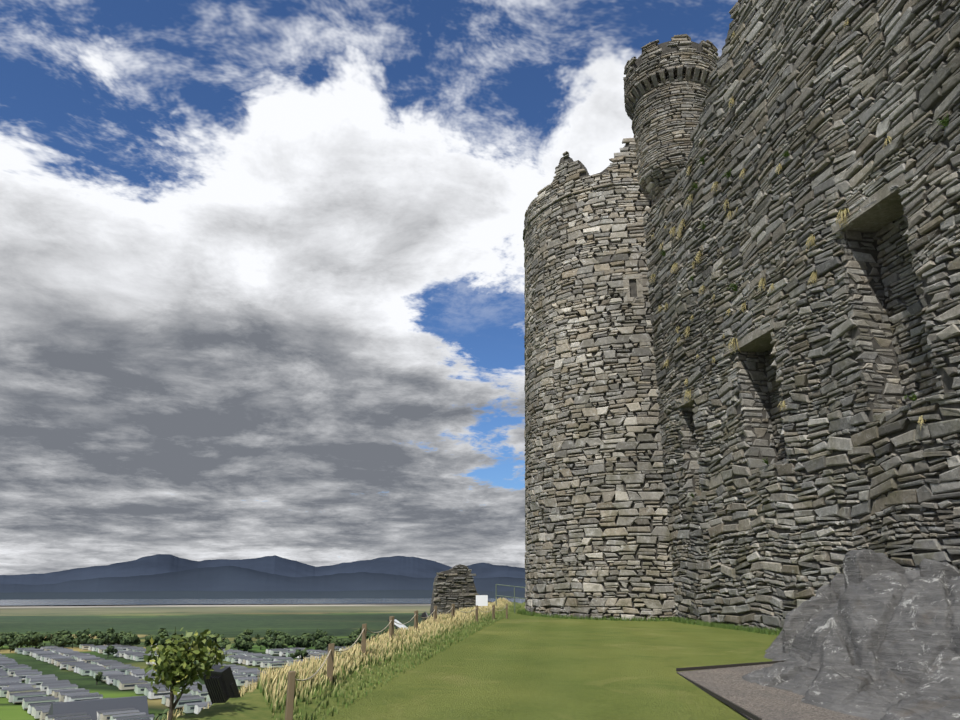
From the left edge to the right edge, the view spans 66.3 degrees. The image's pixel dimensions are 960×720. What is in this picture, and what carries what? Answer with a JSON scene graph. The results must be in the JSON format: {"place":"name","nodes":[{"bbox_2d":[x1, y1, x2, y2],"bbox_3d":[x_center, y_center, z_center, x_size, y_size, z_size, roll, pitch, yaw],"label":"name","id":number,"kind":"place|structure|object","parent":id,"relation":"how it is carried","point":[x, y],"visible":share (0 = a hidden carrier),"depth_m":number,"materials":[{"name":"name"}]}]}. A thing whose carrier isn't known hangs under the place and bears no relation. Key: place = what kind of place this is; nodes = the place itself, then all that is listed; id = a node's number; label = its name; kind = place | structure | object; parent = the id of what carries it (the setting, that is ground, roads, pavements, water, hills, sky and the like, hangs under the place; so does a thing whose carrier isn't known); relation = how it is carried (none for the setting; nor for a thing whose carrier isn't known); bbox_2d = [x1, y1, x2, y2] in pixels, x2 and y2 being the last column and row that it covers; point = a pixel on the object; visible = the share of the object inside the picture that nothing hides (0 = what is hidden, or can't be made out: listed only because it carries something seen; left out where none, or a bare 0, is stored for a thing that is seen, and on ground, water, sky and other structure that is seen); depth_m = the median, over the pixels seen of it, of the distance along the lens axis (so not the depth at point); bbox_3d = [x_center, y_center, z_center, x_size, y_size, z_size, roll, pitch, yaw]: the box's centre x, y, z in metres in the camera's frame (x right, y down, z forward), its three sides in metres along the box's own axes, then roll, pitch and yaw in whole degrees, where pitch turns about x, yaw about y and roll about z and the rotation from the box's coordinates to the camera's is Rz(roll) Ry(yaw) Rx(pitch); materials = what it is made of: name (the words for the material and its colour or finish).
{"place":"outdoors","nodes":[
{"label":"outdoors","id":0,"kind":"place"},
{"bbox_2d":[0,566,525,592],"bbox_3d":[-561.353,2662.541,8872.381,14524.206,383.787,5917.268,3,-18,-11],"label":"mountains","id":1,"kind":"structure","parent":0,"point":[227,578],"depth_m":8950.08,"materials":[{"name":"blue"}]},
{"bbox_2d":[0,554,525,584],"bbox_3d":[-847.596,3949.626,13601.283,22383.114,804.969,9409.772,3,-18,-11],"label":"mountains","id":2,"kind":"structure","parent":0,"point":[415,567],"depth_m":14093.74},
{"bbox_2d":[0,590,525,599],"bbox_3d":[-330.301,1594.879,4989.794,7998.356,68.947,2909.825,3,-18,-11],"label":"hills","id":3,"kind":"structure","parent":0,"point":[359,594],"depth_m":5164.64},
{"bbox_2d":[157,597,520,719],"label":"long grass","id":4,"kind":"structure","parent":0,"point":[273,683],"depth_m":12.18,"materials":[{"name":"beige plant"}]},
{"bbox_2d":[0,0,737,574],"label":"sky","id":5,"kind":"structure","parent":0,"point":[262,271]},
{"bbox_2d":[0,598,777,719],"bbox_3d":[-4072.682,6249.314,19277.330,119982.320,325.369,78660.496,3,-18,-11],"label":"terrain","id":6,"kind":"structure","parent":0,"point":[514,666],"depth_m":15.41,"materials":[{"name":"green plant"}]},
{"bbox_2d":[48,695,148,719],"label":"park buildings","id":7,"kind":"structure","parent":6,"relation":"on","point":[93,707],"depth_m":252.92,"materials":[{"name":"grey stone"}]},
{"bbox_2d":[2,636,350,684],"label":"flats tree trunks","id":8,"kind":"object","parent":6,"relation":"on","point":[130,645],"visible":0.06,"depth_m":565.66,"materials":[{"name":"brown plant"}]},
{"bbox_2d":[0,643,354,719],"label":"caravans","id":9,"kind":"object","parent":6,"relation":"on","point":[33,690],"visible":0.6,"depth_m":350.84,"materials":[{"name":"paint"}]},
{"bbox_2d":[140,627,231,699],"bbox_3d":[-3.058,3.141,7.678,0.901,0.708,0.873,3,-18,-11],"label":"tree foliage","id":10,"kind":"object","parent":6,"relation":"on","point":[184,659],"visible":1,"depth_m":7.57,"materials":[{"name":"green plant"}]},
{"bbox_2d":[167,656,208,719],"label":"sapling trunk","id":11,"kind":"object","parent":6,"relation":"on","point":[173,704],"visible":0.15,"depth_m":7.50,"materials":[{"name":"brown plant"}]},
{"bbox_2d":[0,626,388,719],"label":"trees","id":12,"kind":"object","parent":6,"relation":"on","point":[110,636],"visible":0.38,"depth_m":560.22,"materials":[{"name":"green plant"}]},
{"bbox_2d":[203,665,240,703],"bbox_3d":[-3.108,4.022,8.862,0.480,0.640,0.382,-13,-22,36],"label":"floodlight","id":13,"kind":"object","parent":6,"relation":"on","point":[221,685],"visible":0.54,"depth_m":8.76,"materials":[{"name":"black metal"}]},
{"bbox_2d":[0,598,524,605],"bbox_3d":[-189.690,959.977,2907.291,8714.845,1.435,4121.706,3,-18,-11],"label":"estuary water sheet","id":14,"kind":"object","parent":6,"relation":"on","point":[24,602],"visible":0.38,"depth_m":3243.72,"materials":[{"name":"grey liquid"}]},
{"bbox_2d":[285,603,507,719],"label":"fence posts","id":15,"kind":"object","parent":6,"relation":"on","point":[291,691],"visible":0.65,"depth_m":10.32,"materials":[{"name":"brown wood"}]},
{"bbox_2d":[295,607,505,680],"bbox_3d":[-0.999,6.590,18.537,1.053,0.581,22.238,-2,-18,8],"label":"fence rope","id":16,"kind":"object","parent":15,"relation":"attached to","point":[375,632],"visible":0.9,"depth_m":12.78,"materials":[{"name":"grey fabric"}]},
{"bbox_2d":[388,619,407,628],"bbox_3d":[-2.280,7.784,20.691,0.480,0.906,0.800,-3,-18,8],"label":"info panel","id":17,"kind":"object","parent":6,"relation":"on","point":[399,625],"visible":0.35,"depth_m":20.78,"materials":[{"name":"white metal"}]},
{"bbox_2d":[421,612,427,620],"bbox_3d":[-1.637,8.108,22.543,0.349,0.731,0.460,0,-18,0],"label":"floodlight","id":18,"kind":"object","parent":6,"relation":"on","point":[424,614],"visible":0.4,"depth_m":22.44,"materials":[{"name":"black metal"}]},
{"bbox_2d":[430,564,489,615],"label":"ruin","id":19,"kind":"object","parent":6,"relation":"on","point":[441,580],"visible":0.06,"depth_m":42.72,"materials":[{"name":"grey stone"}]},
{"bbox_2d":[433,567,478,613],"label":"wall stones","id":20,"kind":"object","parent":19,"relation":"attached to","point":[444,601],"visible":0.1,"depth_m":42.58,"materials":[{"name":"grey stone"}]},
{"bbox_2d":[476,595,487,607],"bbox_3d":[0.071,10.075,30.317,0.500,0.710,0.055,3,-18,-11],"label":"notice board","id":21,"kind":"object","parent":6,"relation":"on","point":[481,600],"visible":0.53,"depth_m":30.34,"materials":[{"name":"white"}]},
{"bbox_2d":[496,584,526,612],"bbox_3d":[2.170,10.538,32.257,0.718,1.379,3.849,13,-22,-36],"label":"steel railing","id":22,"kind":"object","parent":6,"relation":"on","point":[514,597],"visible":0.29,"depth_m":33.14,"materials":[{"name":"grey metal"}]},
{"bbox_2d":[529,185,676,619],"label":"tower","id":23,"kind":"structure","parent":6,"relation":"on","point":[633,293],"depth_m":30.43,"materials":[{"name":"grey stone"}]},
{"bbox_2d":[523,182,638,240],"bbox_3d":[6.103,-6.914,37.885,7.135,0.192,10.330,11,-21,-32],"label":"string course","id":24,"kind":"object","parent":23,"relation":"attached to","point":[573,193],"visible":0.38,"depth_m":34.78,"materials":[{"name":"grey stone"}]},
{"bbox_2d":[524,138,641,227],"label":"ruined parapet","id":25,"kind":"structure","parent":23,"relation":"on","point":[571,174],"depth_m":34.90,"materials":[{"name":"grey stone"}]},
{"bbox_2d":[524,185,677,619],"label":"tower stones","id":26,"kind":"object","parent":23,"relation":"attached to","point":[542,240],"visible":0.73,"depth_m":31.77,"materials":[{"name":"grey stone"}]},
{"bbox_2d":[622,273,643,303],"bbox_3d":[6.761,-3.084,32.515,0.873,1.380,0.512,-2,-18,7],"label":"window surround","id":27,"kind":"object","parent":23,"relation":"on","point":[626,284],"visible":0.62,"depth_m":32.34,"materials":[{"name":"grey stone"}]},
{"bbox_2d":[637,41,701,192],"bbox_3d":[9.273,-10.464,34.547,3.700,7.900,3.700,3,-18,-11],"label":"turret","id":28,"kind":"object","parent":23,"relation":"on","point":[665,48],"visible":0.04,"depth_m":33.66,"materials":[{"name":"grey stone"}]},
{"bbox_2d":[625,67,711,120],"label":"corbels","id":29,"kind":"object","parent":28,"relation":"attached to","point":[630,101],"visible":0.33,"depth_m":33.43,"materials":[{"name":"grey stone"}]},
{"bbox_2d":[631,93,705,133],"bbox_3d":[9.258,-11.310,34.810,4.075,0.109,4.058,3,-18,-11],"label":"string course","id":30,"kind":"object","parent":28,"relation":"attached to","point":[651,103],"visible":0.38,"depth_m":33.22,"materials":[{"name":"grey stone"}]},
{"bbox_2d":[632,73,710,201],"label":"turret stones","id":31,"kind":"object","parent":28,"relation":"attached to","point":[649,154],"visible":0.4,"depth_m":32.97,"materials":[{"name":"grey stone"}]},
{"bbox_2d":[623,34,719,108],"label":"turret parapet","id":32,"kind":"structure","parent":28,"relation":"on","point":[690,56],"depth_m":33.59,"materials":[{"name":"grey stone"}]},
{"bbox_2d":[516,608,782,634],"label":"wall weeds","id":33,"kind":"object","parent":6,"relation":"on","point":[683,620],"depth_m":27.33,"materials":[{"name":"green plant"}]},
{"bbox_2d":[676,660,784,719],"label":"gravel edging","id":34,"kind":"object","parent":6,"relation":"on","point":[734,705],"visible":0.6,"depth_m":11.51,"materials":[{"name":"brown"}]},
{"bbox_2d":[678,664,870,719],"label":"gravel patch","id":35,"kind":"object","parent":6,"relation":"on","point":[758,700],"visible":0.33,"depth_m":10.10,"materials":[{"name":"grey gravel"}]},
{"bbox_2d":[645,0,959,629],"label":"curtain wall","id":36,"kind":"structure","parent":6,"relation":"on","point":[946,379],"depth_m":20.35,"materials":[{"name":"grey stone"}]},
{"bbox_2d":[675,393,695,408],"bbox_3d":[8.403,1.577,28.375,1.100,0.300,1.600,3,-18,-11],"label":"window lintel","id":37,"kind":"structure","parent":36,"relation":"attached to","point":[685,404],"depth_m":28.34,"materials":[{"name":"grey stone"}]},
{"bbox_2d":[687,495,700,501],"bbox_3d":[8.408,5.137,27.240,1.068,0.187,1.245,3,-18,-11],"label":"window sill","id":38,"kind":"structure","parent":36,"relation":"attached to","point":[696,498],"depth_m":27.08,"materials":[{"name":"grey stone"}]},
{"bbox_2d":[730,319,774,352],"bbox_3d":[9.368,-0.726,24.064,1.100,0.300,2.600,3,-18,-11],"label":"window lintel","id":39,"kind":"structure","parent":36,"relation":"attached to","point":[758,340],"depth_m":24.14,"materials":[{"name":"grey stone"}]},
{"bbox_2d":[750,458,788,473],"bbox_3d":[9.383,3.305,22.796,1.064,0.210,2.175,3,-18,-11],"label":"window sill","id":40,"kind":"structure","parent":36,"relation":"attached to","point":[757,470],"depth_m":22.84,"materials":[{"name":"grey stone"}]},
{"bbox_2d":[763,348,788,461],"bbox_3d":[9.905,1.377,23.527,0.200,4.084,2.291,3,-18,-11],"label":"window recess","id":41,"kind":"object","parent":36,"relation":"attached to","point":[773,386],"depth_m":24.23,"materials":[{"name":"grey stone"}]},
{"bbox_2d":[734,351,776,468],"bbox_3d":[9.181,1.648,24.414,1.224,4.044,0.171,3,-18,-11],"label":"window jamb","id":42,"kind":"structure","parent":41,"relation":"attached to","point":[760,431],"depth_m":24.38,"materials":[{"name":"stone"}]},
{"bbox_2d":[771,332,790,456],"bbox_3d":[9.556,1.015,22.414,1.301,4.045,0.168,3,-18,-11],"label":"window jamb","id":43,"kind":"structure","parent":41,"relation":"attached to","point":[774,363],"depth_m":22.26,"materials":[{"name":"stone"}]},
{"bbox_2d":[649,18,948,497],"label":"wall tufts","id":44,"kind":"object","parent":36,"relation":"attached to","point":[945,122],"visible":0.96,"depth_m":25.57,"materials":[{"name":"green plant"}]},
{"bbox_2d":[643,0,959,633],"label":"curtain wall stones","id":45,"kind":"object","parent":36,"relation":"attached to","point":[912,125],"visible":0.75,"depth_m":21.45,"materials":[{"name":"grey stone"}]},
{"bbox_2d":[831,173,908,234],"bbox_3d":[10.511,-3.962,19.122,1.100,0.300,2.700,3,-18,-11],"label":"window lintel","id":46,"kind":"structure","parent":36,"relation":"attached to","point":[874,217],"depth_m":19.06,"materials":[{"name":"grey stone"}]},
{"bbox_2d":[873,215,939,404],"bbox_3d":[11.048,-1.294,18.406,0.200,5.252,2.368,3,-18,-11],"label":"window recess","id":47,"kind":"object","parent":36,"relation":"attached to","point":[891,275],"depth_m":18.89,"materials":[{"name":"grey stone"}]},
{"bbox_2d":[835,230,901,414],"bbox_3d":[10.306,-1.025,19.342,1.260,5.222,0.176,3,-18,-11],"label":"window jamb","id":48,"kind":"structure","parent":47,"relation":"attached to","point":[868,359],"depth_m":19.30,"materials":[{"name":"stone"}]},
{"bbox_2d":[898,189,944,393],"bbox_3d":[10.740,-1.675,17.262,1.322,5.220,0.180,3,-18,-11],"label":"window jamb","id":49,"kind":"structure","parent":47,"relation":"attached to","point":[923,300],"depth_m":17.01,"materials":[{"name":"stone"}]},
{"bbox_2d":[872,400,940,421],"bbox_3d":[10.542,1.177,17.524,1.055,0.198,2.244,3,-18,-11],"label":"window sill","id":50,"kind":"structure","parent":36,"relation":"attached to","point":[878,417],"depth_m":17.95,"materials":[{"name":"grey stone"}]},
{"bbox_2d":[742,549,959,719],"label":"bedrock outcrop","id":51,"kind":"object","parent":6,"relation":"on","point":[870,634],"visible":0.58,"depth_m":11.91,"materials":[{"name":"grey stone"}]},
{"bbox_3d":[8.938,3.442,27.915,0.202,3.586,1.244,3,-18,-11],"label":"window","id":52,"kind":"object","parent":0,"visible":0},
{"bbox_2d":[678,407,700,497],"bbox_3d":[8.252,3.558,28.321,1.278,3.604,0.172,3,-18,-11],"label":"window jamb","id":53,"kind":"structure","parent":52,"relation":"attached to","point":[694,465],"depth_m":28.25,"materials":[{"name":"stone"}]},
{"bbox_2d":[693,401,703,491],"bbox_3d":[8.502,3.227,27.269,1.235,3.587,0.166,3,-18,-11],"label":"window jamb","id":54,"kind":"structure","parent":52,"relation":"attached to","point":[694,405],"depth_m":27.03,"materials":[{"name":"stone"}]}
]}

